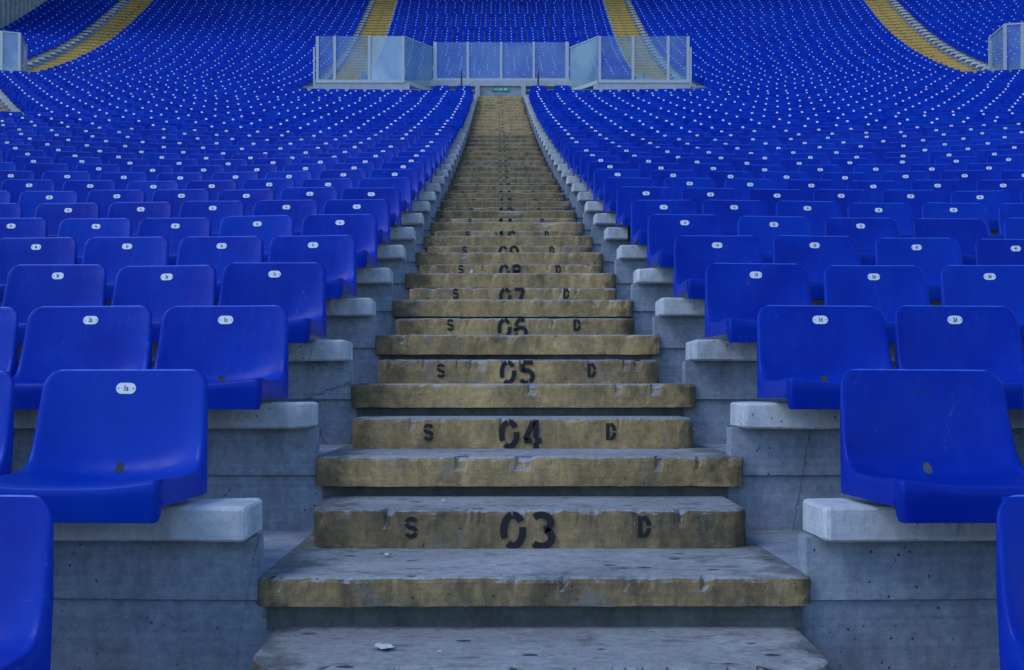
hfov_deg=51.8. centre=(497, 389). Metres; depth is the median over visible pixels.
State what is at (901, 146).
stadium seat
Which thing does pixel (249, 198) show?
stadium seat
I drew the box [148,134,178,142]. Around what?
stadium seat
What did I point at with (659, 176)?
stadium seat
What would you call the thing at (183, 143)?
stadium seat
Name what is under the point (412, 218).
bench slab
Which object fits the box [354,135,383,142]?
stadium seat
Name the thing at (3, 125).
stadium seat
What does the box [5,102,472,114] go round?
bench slab
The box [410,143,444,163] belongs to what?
stadium seat
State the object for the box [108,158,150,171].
stadium seat
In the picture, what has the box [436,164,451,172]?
bench slab
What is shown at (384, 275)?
bench slab
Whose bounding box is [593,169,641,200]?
stadium seat
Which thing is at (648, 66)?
stairway
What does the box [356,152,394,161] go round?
stadium seat
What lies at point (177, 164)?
stadium seat
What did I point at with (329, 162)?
stadium seat
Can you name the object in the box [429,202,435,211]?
riser wall
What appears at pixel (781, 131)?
stadium seat
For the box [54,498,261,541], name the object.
bench slab
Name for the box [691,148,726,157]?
stadium seat
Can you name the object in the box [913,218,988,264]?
stadium seat
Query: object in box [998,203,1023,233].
stadium seat
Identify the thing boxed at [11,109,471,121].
bench slab
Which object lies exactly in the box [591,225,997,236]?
riser wall
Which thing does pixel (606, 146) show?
stadium seat
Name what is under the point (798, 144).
stadium seat
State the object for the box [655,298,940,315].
bench slab
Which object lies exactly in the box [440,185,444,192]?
riser wall
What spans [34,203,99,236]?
stadium seat
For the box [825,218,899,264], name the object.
stadium seat
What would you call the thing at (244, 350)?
stadium seat
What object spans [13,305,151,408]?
stadium seat
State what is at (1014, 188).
stadium seat
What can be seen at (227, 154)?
stadium seat
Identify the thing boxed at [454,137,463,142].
bench slab
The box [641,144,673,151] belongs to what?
stadium seat
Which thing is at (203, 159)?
stadium seat
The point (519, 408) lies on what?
stairway
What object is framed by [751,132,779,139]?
stadium seat
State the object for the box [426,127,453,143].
stadium seat
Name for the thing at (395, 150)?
stadium seat
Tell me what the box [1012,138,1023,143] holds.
stadium seat
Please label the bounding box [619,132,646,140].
stadium seat
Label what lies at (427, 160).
stadium seat
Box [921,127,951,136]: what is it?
stadium seat
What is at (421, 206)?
bench slab
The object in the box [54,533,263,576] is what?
riser wall
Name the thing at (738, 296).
stadium seat
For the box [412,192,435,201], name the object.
bench slab
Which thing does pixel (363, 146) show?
stadium seat
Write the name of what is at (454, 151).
bench slab
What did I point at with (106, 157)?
stadium seat
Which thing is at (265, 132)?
stadium seat
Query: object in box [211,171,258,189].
stadium seat
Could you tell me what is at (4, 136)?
stadium seat
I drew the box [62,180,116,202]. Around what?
stadium seat
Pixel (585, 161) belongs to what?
stadium seat
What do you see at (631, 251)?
bench slab
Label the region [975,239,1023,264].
stadium seat
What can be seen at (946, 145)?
stadium seat
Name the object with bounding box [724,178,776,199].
stadium seat
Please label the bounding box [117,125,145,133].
stadium seat
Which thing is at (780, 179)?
stadium seat
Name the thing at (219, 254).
stadium seat
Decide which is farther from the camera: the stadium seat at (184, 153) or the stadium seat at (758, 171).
the stadium seat at (184, 153)
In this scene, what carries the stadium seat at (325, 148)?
on the bench slab at (448, 167)
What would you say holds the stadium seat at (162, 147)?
on the bench slab at (448, 167)
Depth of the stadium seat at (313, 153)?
13.12 m
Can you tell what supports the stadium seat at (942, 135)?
on the bench slab at (554, 156)
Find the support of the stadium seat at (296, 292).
on the bench slab at (326, 350)
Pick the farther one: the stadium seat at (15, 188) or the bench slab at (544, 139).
the bench slab at (544, 139)
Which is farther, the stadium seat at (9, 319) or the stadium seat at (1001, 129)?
the stadium seat at (1001, 129)
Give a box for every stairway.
[27,0,151,73]
[251,96,829,669]
[336,0,395,79]
[604,0,666,79]
[863,0,976,72]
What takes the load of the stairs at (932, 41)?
on the terrace
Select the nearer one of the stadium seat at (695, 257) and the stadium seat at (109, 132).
the stadium seat at (695, 257)
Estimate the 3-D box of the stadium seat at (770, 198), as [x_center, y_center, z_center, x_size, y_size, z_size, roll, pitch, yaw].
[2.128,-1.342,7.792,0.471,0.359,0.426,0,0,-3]
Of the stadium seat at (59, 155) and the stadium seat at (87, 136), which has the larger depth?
the stadium seat at (87, 136)
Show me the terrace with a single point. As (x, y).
(214, 622)
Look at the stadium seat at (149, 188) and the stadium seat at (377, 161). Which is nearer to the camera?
the stadium seat at (149, 188)
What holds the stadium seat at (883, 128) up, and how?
on the bench slab at (547, 147)
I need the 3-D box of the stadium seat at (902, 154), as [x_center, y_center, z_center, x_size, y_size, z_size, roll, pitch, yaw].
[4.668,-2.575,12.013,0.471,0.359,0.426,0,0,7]
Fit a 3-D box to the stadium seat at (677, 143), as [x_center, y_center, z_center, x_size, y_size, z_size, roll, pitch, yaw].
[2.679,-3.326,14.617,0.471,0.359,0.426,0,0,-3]
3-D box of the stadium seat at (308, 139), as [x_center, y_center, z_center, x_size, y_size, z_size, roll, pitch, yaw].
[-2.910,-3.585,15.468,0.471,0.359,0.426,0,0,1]
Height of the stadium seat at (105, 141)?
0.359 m
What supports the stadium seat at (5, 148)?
on the bench slab at (444, 173)
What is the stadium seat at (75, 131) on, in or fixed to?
on the bench slab at (454, 151)
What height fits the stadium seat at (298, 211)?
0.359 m
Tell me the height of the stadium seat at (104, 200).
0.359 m
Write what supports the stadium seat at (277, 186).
on the bench slab at (412, 218)
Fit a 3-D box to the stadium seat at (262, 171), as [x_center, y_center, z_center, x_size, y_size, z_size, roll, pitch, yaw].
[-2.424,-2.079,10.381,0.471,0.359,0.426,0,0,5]
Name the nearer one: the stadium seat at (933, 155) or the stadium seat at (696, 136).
the stadium seat at (933, 155)
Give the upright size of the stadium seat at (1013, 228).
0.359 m
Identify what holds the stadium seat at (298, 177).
on the bench slab at (421, 206)
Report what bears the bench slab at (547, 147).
on the riser wall
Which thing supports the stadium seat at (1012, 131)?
on the bench slab at (554, 156)
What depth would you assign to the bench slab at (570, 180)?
11.91 m
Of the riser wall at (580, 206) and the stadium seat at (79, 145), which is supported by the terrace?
the riser wall at (580, 206)
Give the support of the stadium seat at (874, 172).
on the bench slab at (584, 196)
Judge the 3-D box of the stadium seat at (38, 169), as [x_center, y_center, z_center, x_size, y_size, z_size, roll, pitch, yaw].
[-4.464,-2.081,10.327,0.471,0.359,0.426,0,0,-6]
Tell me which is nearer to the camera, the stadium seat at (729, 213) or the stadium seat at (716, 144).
the stadium seat at (729, 213)
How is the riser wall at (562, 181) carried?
on the terrace
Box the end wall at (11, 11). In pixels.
[0,0,46,27]
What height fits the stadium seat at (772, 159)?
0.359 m
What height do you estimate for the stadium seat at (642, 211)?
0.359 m
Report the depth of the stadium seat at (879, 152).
13.04 m
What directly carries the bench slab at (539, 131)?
on the riser wall
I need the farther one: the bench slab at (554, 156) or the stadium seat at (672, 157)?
the bench slab at (554, 156)
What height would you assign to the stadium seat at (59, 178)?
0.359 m
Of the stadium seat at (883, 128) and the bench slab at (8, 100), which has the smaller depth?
the stadium seat at (883, 128)
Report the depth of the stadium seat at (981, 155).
12.08 m
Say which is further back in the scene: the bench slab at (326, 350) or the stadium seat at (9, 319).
the bench slab at (326, 350)
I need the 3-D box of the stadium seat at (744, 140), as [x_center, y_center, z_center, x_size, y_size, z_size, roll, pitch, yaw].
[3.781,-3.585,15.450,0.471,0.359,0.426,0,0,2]
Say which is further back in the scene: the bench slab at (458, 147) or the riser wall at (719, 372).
the bench slab at (458, 147)
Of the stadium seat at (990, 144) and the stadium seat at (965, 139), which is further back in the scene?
the stadium seat at (965, 139)
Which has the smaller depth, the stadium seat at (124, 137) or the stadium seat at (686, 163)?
the stadium seat at (686, 163)
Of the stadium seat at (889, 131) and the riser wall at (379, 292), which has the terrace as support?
the riser wall at (379, 292)
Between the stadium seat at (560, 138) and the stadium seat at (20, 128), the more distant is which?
the stadium seat at (20, 128)
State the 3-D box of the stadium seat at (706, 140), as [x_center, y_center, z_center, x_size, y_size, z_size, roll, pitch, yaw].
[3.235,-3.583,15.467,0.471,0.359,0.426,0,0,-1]
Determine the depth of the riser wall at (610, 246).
7.74 m
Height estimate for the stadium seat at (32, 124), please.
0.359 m
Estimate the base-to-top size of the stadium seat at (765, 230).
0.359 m
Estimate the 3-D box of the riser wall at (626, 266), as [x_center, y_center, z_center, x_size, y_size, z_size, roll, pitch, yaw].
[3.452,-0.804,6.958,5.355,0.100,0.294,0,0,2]
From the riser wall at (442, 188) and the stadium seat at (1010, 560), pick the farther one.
the riser wall at (442, 188)
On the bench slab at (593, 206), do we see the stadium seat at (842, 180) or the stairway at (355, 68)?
the stadium seat at (842, 180)
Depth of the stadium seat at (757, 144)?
14.80 m
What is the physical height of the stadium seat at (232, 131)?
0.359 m
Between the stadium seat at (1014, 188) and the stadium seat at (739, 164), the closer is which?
the stadium seat at (1014, 188)
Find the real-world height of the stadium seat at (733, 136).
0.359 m
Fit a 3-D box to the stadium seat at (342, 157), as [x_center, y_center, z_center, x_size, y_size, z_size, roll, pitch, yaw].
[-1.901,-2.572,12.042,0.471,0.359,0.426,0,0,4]
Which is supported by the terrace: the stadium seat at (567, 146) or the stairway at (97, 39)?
the stairway at (97, 39)
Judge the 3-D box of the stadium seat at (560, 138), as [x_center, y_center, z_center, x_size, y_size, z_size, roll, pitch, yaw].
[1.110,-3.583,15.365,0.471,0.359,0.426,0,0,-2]
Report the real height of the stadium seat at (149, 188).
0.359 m
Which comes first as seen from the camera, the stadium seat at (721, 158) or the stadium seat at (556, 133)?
the stadium seat at (721, 158)
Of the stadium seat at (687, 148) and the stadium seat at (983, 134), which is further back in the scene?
the stadium seat at (983, 134)
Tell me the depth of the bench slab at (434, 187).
11.06 m
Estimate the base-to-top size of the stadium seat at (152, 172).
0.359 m
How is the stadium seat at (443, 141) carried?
on the bench slab at (450, 161)
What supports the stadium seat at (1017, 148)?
on the bench slab at (565, 173)
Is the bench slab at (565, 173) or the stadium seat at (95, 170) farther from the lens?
the bench slab at (565, 173)
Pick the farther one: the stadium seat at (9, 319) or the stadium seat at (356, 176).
the stadium seat at (356, 176)
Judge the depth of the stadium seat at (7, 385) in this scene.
2.80 m
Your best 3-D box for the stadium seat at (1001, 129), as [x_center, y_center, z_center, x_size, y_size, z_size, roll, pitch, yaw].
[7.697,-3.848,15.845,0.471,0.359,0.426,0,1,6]
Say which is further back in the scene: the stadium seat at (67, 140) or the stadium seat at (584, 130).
the stadium seat at (584, 130)
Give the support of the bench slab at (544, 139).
on the riser wall
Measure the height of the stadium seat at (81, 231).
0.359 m
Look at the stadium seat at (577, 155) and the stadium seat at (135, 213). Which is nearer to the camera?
the stadium seat at (135, 213)
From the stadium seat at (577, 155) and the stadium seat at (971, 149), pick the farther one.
the stadium seat at (971, 149)
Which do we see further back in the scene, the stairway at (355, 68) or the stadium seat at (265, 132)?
the stairway at (355, 68)
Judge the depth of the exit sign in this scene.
33.63 m
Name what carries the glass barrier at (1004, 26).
on the terrace
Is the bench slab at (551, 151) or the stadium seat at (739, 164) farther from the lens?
the bench slab at (551, 151)
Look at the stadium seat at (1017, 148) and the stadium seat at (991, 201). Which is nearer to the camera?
the stadium seat at (991, 201)
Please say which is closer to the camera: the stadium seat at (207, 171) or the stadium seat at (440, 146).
the stadium seat at (207, 171)
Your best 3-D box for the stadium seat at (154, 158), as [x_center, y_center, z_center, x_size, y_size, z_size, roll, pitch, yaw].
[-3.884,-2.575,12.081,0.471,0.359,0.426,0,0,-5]
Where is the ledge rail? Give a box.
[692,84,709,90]
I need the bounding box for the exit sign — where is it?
[492,88,508,90]
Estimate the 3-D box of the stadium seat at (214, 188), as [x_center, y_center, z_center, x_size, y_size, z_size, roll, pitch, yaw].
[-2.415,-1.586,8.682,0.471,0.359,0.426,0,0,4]
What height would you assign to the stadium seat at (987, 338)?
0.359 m
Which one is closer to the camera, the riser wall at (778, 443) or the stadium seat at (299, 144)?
the riser wall at (778, 443)
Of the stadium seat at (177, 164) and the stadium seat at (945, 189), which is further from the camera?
the stadium seat at (177, 164)
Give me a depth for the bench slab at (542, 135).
19.56 m
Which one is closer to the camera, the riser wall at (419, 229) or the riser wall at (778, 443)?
the riser wall at (778, 443)
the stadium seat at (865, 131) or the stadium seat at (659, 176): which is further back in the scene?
the stadium seat at (865, 131)
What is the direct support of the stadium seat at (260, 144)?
on the bench slab at (450, 161)
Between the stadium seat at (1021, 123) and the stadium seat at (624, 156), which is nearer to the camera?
the stadium seat at (624, 156)
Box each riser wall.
[13,427,318,456]
[17,361,353,384]
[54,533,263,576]
[310,316,376,335]
[326,284,393,300]
[366,259,405,273]
[378,240,415,253]
[390,225,423,236]
[406,212,430,222]
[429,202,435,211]
[436,193,440,201]
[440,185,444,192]
[560,178,565,185]
[565,185,571,192]
[570,193,577,201]
[576,202,585,211]
[583,212,611,222]
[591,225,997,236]
[602,240,639,253]
[614,259,659,273]
[631,284,687,300]
[652,316,726,335]
[682,361,895,384]
[726,427,1023,457]
[798,533,995,576]
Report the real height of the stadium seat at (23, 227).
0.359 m
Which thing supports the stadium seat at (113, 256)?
on the bench slab at (351, 307)
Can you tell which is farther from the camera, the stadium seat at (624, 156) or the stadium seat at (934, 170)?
the stadium seat at (624, 156)
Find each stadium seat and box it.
[0,122,16,133]
[0,134,8,138]
[0,139,24,143]
[0,144,34,161]
[0,162,16,170]
[0,170,35,188]
[0,179,55,202]
[0,191,11,202]
[0,203,21,217]
[0,218,47,238]
[0,237,76,300]
[0,307,18,377]
[0,369,207,523]
[0,371,14,475]
[0,495,53,669]
[1,264,106,343]
[3,126,33,133]
[5,130,36,138]
[6,149,47,161]
[11,157,54,170]
[12,135,46,144]
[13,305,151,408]
[18,191,77,217]
[20,122,48,130]
[23,163,69,179]
[29,140,64,149]
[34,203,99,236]
[36,127,66,134]
[39,146,76,157]
[40,131,72,140]
[42,171,91,190]
[51,136,84,145]
[53,123,81,131]
[54,151,94,163]
[57,218,131,263]
[60,156,102,170]
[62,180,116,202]
[69,141,103,151]
[71,127,100,136]
[75,164,120,179]
[76,133,107,141]
[81,147,117,156]
[81,237,168,299]
[85,124,113,132]
[86,190,145,217]
[89,137,121,146]
[98,152,137,163]
[98,172,147,189]
[104,129,133,137]
[107,142,142,152]
[107,202,171,236]
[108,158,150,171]
[111,265,216,342]
[112,133,142,141]
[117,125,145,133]
[122,148,159,158]
[126,138,158,147]
[126,181,178,201]
[130,165,174,180]
[136,218,211,265]
[137,129,166,138]
[142,153,180,165]
[146,143,180,152]
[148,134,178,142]
[149,126,177,133]
[151,189,209,217]
[153,305,288,409]
[156,173,203,188]
[158,159,199,172]
[163,139,195,147]
[165,148,200,158]
[170,130,198,139]
[176,236,263,298]
[178,201,244,235]
[181,127,208,134]
[181,165,225,180]
[182,135,212,143]
[185,180,236,200]
[186,144,219,153]
[187,154,224,164]
[200,140,232,149]
[202,132,230,139]
[205,149,240,158]
[207,159,247,171]
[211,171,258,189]
[212,128,239,135]
[217,135,247,144]
[217,189,274,215]
[218,215,293,262]
[218,262,326,342]
[225,145,258,153]
[231,154,268,164]
[235,132,263,139]
[235,165,278,178]
[237,140,268,149]
[242,178,294,199]
[244,128,270,136]
[247,150,282,157]
[252,137,281,144]
[252,158,292,170]
[252,200,318,235]
[263,145,296,153]
[265,171,312,187]
[267,132,295,139]
[267,235,356,298]
[273,154,310,163]
[274,140,305,148]
[280,187,338,213]
[283,163,326,178]
[286,136,315,144]
[288,148,322,157]
[300,133,327,139]
[300,157,339,169]
[301,144,333,152]
[301,178,353,199]
[301,214,377,267]
[310,140,341,148]
[315,153,352,162]
[319,169,366,187]
[321,136,350,143]
[323,199,390,244]
[327,148,361,156]
[331,133,358,139]
[332,163,375,177]
[338,143,370,151]
[341,187,400,226]
[344,157,385,168]
[345,139,376,147]
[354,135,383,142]
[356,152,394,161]
[358,177,412,212]
[361,132,389,138]
[365,147,400,156]
[370,169,418,200]
[374,143,406,151]
[379,139,410,147]
[381,162,425,191]
[387,135,416,143]
[390,156,431,182]
[392,131,420,138]
[397,128,423,134]
[397,151,435,175]
[405,147,440,169]
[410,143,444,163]
[415,138,447,158]
[419,135,448,152]
[423,131,451,148]
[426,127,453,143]
[551,127,578,144]
[554,131,582,147]
[557,135,586,152]
[560,139,592,158]
[564,143,597,163]
[568,146,603,169]
[573,151,611,175]
[580,156,621,182]
[582,128,608,135]
[586,131,613,139]
[587,162,632,191]
[592,135,621,143]
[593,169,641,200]
[597,139,627,146]
[603,143,635,151]
[603,177,656,212]
[609,147,643,155]
[616,151,653,161]
[616,186,676,226]
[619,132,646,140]
[628,136,657,143]
[628,156,668,169]
[630,200,697,244]
[634,140,665,146]
[639,163,682,177]
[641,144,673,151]
[647,214,723,267]
[649,170,697,186]
[650,147,684,156]
[651,132,678,139]
[659,153,696,162]
[664,136,693,143]
[664,177,716,199]
[672,140,702,147]
[673,235,763,298]
[677,157,717,169]
[681,144,713,152]
[681,188,740,214]
[683,132,711,140]
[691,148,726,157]
[692,163,735,177]
[700,137,729,144]
[702,153,739,163]
[702,200,767,235]
[705,263,811,342]
[707,171,754,187]
[710,140,741,148]
[717,132,744,140]
[721,144,753,153]
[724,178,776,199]
[727,159,767,170]
[733,149,768,158]
[737,216,812,263]
[738,136,767,144]
[741,128,767,135]
[743,165,786,178]
[746,154,783,164]
[748,189,806,215]
[750,140,781,149]
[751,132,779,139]
[757,305,892,408]
[762,144,795,153]
[763,172,810,188]
[772,127,799,135]
[772,235,860,298]
[775,149,811,158]
[776,136,805,144]
[776,201,841,235]
[779,159,819,171]
[784,131,813,139]
[786,180,837,200]
[788,139,820,148]
[791,153,829,164]
[798,165,842,179]
[802,143,836,152]
[805,126,832,134]
[812,134,843,142]
[813,189,870,217]
[818,130,847,138]
[818,148,854,159]
[821,172,869,189]
[824,265,930,342]
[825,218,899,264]
[827,139,859,148]
[829,158,870,172]
[837,125,864,138]
[837,153,877,163]
[840,369,1023,522]
[843,142,878,152]
[847,181,900,202]
[847,203,912,237]
[851,133,882,142]
[852,129,881,134]
[853,164,898,180]
[861,147,898,163]
[867,137,899,147]
[871,124,899,137]
[875,238,962,299]
[881,157,923,170]
[881,171,930,189]
[882,190,941,222]
[883,151,924,163]
[886,129,915,137]
[886,142,920,151]
[889,132,920,141]
[895,305,1023,408]
[903,124,931,134]
[906,136,939,145]
[906,146,943,163]
[909,164,955,179]
[911,180,965,202]
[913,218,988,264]
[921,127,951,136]
[922,202,1002,238]
[927,140,962,150]
[928,131,959,140]
[929,150,969,163]
[935,156,978,170]
[937,122,965,130]
[940,170,990,190]
[941,265,1023,343]
[947,135,980,144]
[949,145,986,155]
[951,190,1011,228]
[956,126,986,134]
[966,130,998,139]
[966,163,1012,179]
[969,122,998,129]
[970,139,1005,149]
[974,149,1014,162]
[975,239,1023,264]
[976,179,1023,202]
[987,154,1023,169]
[988,133,1021,143]
[990,125,1020,133]
[995,143,1023,154]
[996,495,1023,669]
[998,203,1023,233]
[1000,170,1023,179]
[1003,218,1023,238]
[1004,121,1023,128]
[1005,129,1023,137]
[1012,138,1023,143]
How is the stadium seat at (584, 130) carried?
on the bench slab at (547, 147)
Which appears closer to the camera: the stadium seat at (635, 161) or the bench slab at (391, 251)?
the bench slab at (391, 251)
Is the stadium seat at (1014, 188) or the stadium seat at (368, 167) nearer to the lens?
the stadium seat at (1014, 188)
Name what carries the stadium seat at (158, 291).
on the bench slab at (326, 350)
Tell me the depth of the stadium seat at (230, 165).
11.44 m
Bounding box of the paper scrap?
[375,643,393,648]
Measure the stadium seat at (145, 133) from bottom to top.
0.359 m
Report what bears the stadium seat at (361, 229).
on the bench slab at (384, 275)
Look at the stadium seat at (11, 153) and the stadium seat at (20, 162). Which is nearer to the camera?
the stadium seat at (20, 162)
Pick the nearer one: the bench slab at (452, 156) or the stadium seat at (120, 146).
the stadium seat at (120, 146)
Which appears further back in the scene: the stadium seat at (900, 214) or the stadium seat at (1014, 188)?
the stadium seat at (1014, 188)
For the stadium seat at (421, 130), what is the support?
on the bench slab at (458, 147)
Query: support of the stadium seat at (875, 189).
on the bench slab at (604, 218)
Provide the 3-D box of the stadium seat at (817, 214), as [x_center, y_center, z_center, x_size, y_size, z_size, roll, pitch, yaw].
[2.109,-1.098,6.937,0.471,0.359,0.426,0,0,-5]
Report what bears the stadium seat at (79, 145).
on the bench slab at (448, 167)
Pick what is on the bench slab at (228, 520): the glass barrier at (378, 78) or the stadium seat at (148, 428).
the stadium seat at (148, 428)
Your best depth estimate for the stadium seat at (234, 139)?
15.62 m
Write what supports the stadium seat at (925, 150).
on the bench slab at (565, 173)
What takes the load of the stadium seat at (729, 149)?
on the bench slab at (561, 167)
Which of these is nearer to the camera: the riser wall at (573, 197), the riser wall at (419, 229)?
the riser wall at (419, 229)
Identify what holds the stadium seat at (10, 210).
on the bench slab at (391, 251)
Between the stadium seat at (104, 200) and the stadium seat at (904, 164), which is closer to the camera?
the stadium seat at (104, 200)
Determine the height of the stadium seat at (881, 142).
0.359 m
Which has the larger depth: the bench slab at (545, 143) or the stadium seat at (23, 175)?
the bench slab at (545, 143)
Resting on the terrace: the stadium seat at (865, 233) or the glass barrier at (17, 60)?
the glass barrier at (17, 60)
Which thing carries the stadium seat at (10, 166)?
on the bench slab at (428, 196)
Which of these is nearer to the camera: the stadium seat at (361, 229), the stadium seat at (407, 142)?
the stadium seat at (361, 229)
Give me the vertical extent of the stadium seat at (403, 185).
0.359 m
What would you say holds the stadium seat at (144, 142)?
on the bench slab at (450, 161)
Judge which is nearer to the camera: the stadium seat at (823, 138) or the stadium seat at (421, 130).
the stadium seat at (823, 138)
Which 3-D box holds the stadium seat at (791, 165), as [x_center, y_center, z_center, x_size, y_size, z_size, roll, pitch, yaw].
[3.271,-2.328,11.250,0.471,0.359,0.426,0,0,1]
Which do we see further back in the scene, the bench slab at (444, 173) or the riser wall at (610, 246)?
the bench slab at (444, 173)
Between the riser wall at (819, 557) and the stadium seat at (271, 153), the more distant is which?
the stadium seat at (271, 153)
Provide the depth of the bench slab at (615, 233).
7.66 m
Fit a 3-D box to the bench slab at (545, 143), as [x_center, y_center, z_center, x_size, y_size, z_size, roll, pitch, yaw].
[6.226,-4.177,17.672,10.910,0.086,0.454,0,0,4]
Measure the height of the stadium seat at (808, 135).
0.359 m
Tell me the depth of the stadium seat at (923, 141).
14.59 m
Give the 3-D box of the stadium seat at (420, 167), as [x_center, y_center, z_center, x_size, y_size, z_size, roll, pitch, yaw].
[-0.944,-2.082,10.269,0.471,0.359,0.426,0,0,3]
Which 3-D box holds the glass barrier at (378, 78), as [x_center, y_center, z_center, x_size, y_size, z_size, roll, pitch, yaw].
[0.158,-9.887,34.182,11.690,2.445,3.194,0,0,0]
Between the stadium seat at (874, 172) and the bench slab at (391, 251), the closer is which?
the bench slab at (391, 251)
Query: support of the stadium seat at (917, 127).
on the bench slab at (547, 147)
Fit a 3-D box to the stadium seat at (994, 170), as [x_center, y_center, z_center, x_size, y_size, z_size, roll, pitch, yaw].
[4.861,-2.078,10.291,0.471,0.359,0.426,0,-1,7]
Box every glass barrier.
[0,31,26,72]
[313,36,691,96]
[988,22,1023,70]
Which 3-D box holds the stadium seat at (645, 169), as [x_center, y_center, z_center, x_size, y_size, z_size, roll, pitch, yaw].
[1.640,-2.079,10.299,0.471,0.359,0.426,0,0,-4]
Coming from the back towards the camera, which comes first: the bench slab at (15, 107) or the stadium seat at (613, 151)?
the bench slab at (15, 107)
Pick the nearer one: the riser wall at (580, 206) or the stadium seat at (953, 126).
the riser wall at (580, 206)
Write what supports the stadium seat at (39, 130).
on the bench slab at (454, 151)
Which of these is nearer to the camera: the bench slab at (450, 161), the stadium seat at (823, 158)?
the stadium seat at (823, 158)
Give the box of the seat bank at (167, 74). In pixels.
[0,0,1023,139]
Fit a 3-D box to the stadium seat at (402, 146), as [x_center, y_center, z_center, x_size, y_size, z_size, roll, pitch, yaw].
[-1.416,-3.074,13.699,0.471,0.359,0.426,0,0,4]
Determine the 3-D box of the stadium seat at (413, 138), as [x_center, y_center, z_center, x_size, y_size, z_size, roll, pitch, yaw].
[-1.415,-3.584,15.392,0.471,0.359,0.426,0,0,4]
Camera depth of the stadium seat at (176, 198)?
8.01 m
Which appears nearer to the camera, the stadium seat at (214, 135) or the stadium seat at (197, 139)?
the stadium seat at (197, 139)
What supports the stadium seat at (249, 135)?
on the bench slab at (454, 151)
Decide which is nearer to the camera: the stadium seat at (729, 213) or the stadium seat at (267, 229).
the stadium seat at (267, 229)
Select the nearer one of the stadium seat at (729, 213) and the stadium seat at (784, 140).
the stadium seat at (729, 213)
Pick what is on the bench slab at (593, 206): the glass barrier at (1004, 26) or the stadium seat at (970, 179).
the stadium seat at (970, 179)
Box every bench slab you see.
[0,96,474,109]
[0,298,375,315]
[2,99,473,112]
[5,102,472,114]
[8,105,471,117]
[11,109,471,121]
[14,401,317,428]
[18,340,352,361]
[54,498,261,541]
[357,267,392,283]
[377,245,405,259]
[382,227,415,240]
[395,213,423,224]
[401,201,430,212]
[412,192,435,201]
[419,183,440,192]
[426,176,444,184]
[432,170,447,177]
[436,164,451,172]
[441,159,453,165]
[445,154,456,161]
[447,149,458,156]
[449,145,460,152]
[452,141,462,147]
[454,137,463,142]
[456,133,465,139]
[537,129,545,134]
[539,133,547,138]
[541,137,550,142]
[543,141,553,146]
[545,145,556,150]
[548,149,559,155]
[551,154,563,160]
[554,159,567,165]
[557,164,572,171]
[561,170,579,177]
[566,176,586,184]
[571,183,592,192]
[577,192,602,201]
[585,201,615,212]
[593,213,622,224]
[604,227,997,240]
[617,245,646,258]
[633,268,673,283]
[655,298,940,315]
[686,340,1023,361]
[730,401,1023,428]
[803,499,995,541]
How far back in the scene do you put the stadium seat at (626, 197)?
7.90 m
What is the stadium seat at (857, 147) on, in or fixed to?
on the bench slab at (561, 167)
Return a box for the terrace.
[0,0,1023,669]
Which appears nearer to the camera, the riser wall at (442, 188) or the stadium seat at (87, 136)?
the riser wall at (442, 188)
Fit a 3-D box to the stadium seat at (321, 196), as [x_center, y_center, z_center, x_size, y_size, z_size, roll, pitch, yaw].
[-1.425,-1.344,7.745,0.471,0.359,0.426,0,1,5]
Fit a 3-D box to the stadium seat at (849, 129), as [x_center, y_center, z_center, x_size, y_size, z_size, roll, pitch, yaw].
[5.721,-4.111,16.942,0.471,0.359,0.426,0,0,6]
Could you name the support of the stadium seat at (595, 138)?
on the bench slab at (554, 156)
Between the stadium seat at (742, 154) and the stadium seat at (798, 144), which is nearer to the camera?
the stadium seat at (742, 154)
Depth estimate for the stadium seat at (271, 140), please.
15.66 m
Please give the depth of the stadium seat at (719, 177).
9.68 m
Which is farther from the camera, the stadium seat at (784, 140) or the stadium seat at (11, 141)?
the stadium seat at (784, 140)
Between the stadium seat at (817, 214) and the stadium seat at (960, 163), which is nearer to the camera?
the stadium seat at (817, 214)
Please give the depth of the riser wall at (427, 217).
9.44 m
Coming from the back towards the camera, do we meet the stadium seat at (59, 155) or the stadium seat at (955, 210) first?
the stadium seat at (59, 155)
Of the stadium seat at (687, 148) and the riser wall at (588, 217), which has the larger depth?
the stadium seat at (687, 148)
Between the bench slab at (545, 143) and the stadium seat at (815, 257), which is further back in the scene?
the bench slab at (545, 143)
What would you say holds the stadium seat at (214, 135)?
on the bench slab at (454, 151)
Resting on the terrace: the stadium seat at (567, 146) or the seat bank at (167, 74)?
the seat bank at (167, 74)
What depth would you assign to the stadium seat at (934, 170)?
10.53 m
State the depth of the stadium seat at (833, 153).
13.10 m
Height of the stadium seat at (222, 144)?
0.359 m
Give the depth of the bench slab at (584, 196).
10.21 m
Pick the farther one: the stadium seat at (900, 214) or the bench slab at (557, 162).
the bench slab at (557, 162)
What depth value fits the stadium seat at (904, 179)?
9.72 m
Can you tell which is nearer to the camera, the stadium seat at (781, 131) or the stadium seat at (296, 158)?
the stadium seat at (296, 158)
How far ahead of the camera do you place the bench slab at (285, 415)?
3.42 m
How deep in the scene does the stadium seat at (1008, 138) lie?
14.43 m
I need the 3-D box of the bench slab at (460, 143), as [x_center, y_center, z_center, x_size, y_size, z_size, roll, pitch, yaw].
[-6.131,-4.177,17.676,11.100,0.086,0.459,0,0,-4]
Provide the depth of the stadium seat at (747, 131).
17.27 m
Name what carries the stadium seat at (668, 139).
on the bench slab at (554, 156)
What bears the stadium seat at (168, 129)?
on the bench slab at (458, 147)

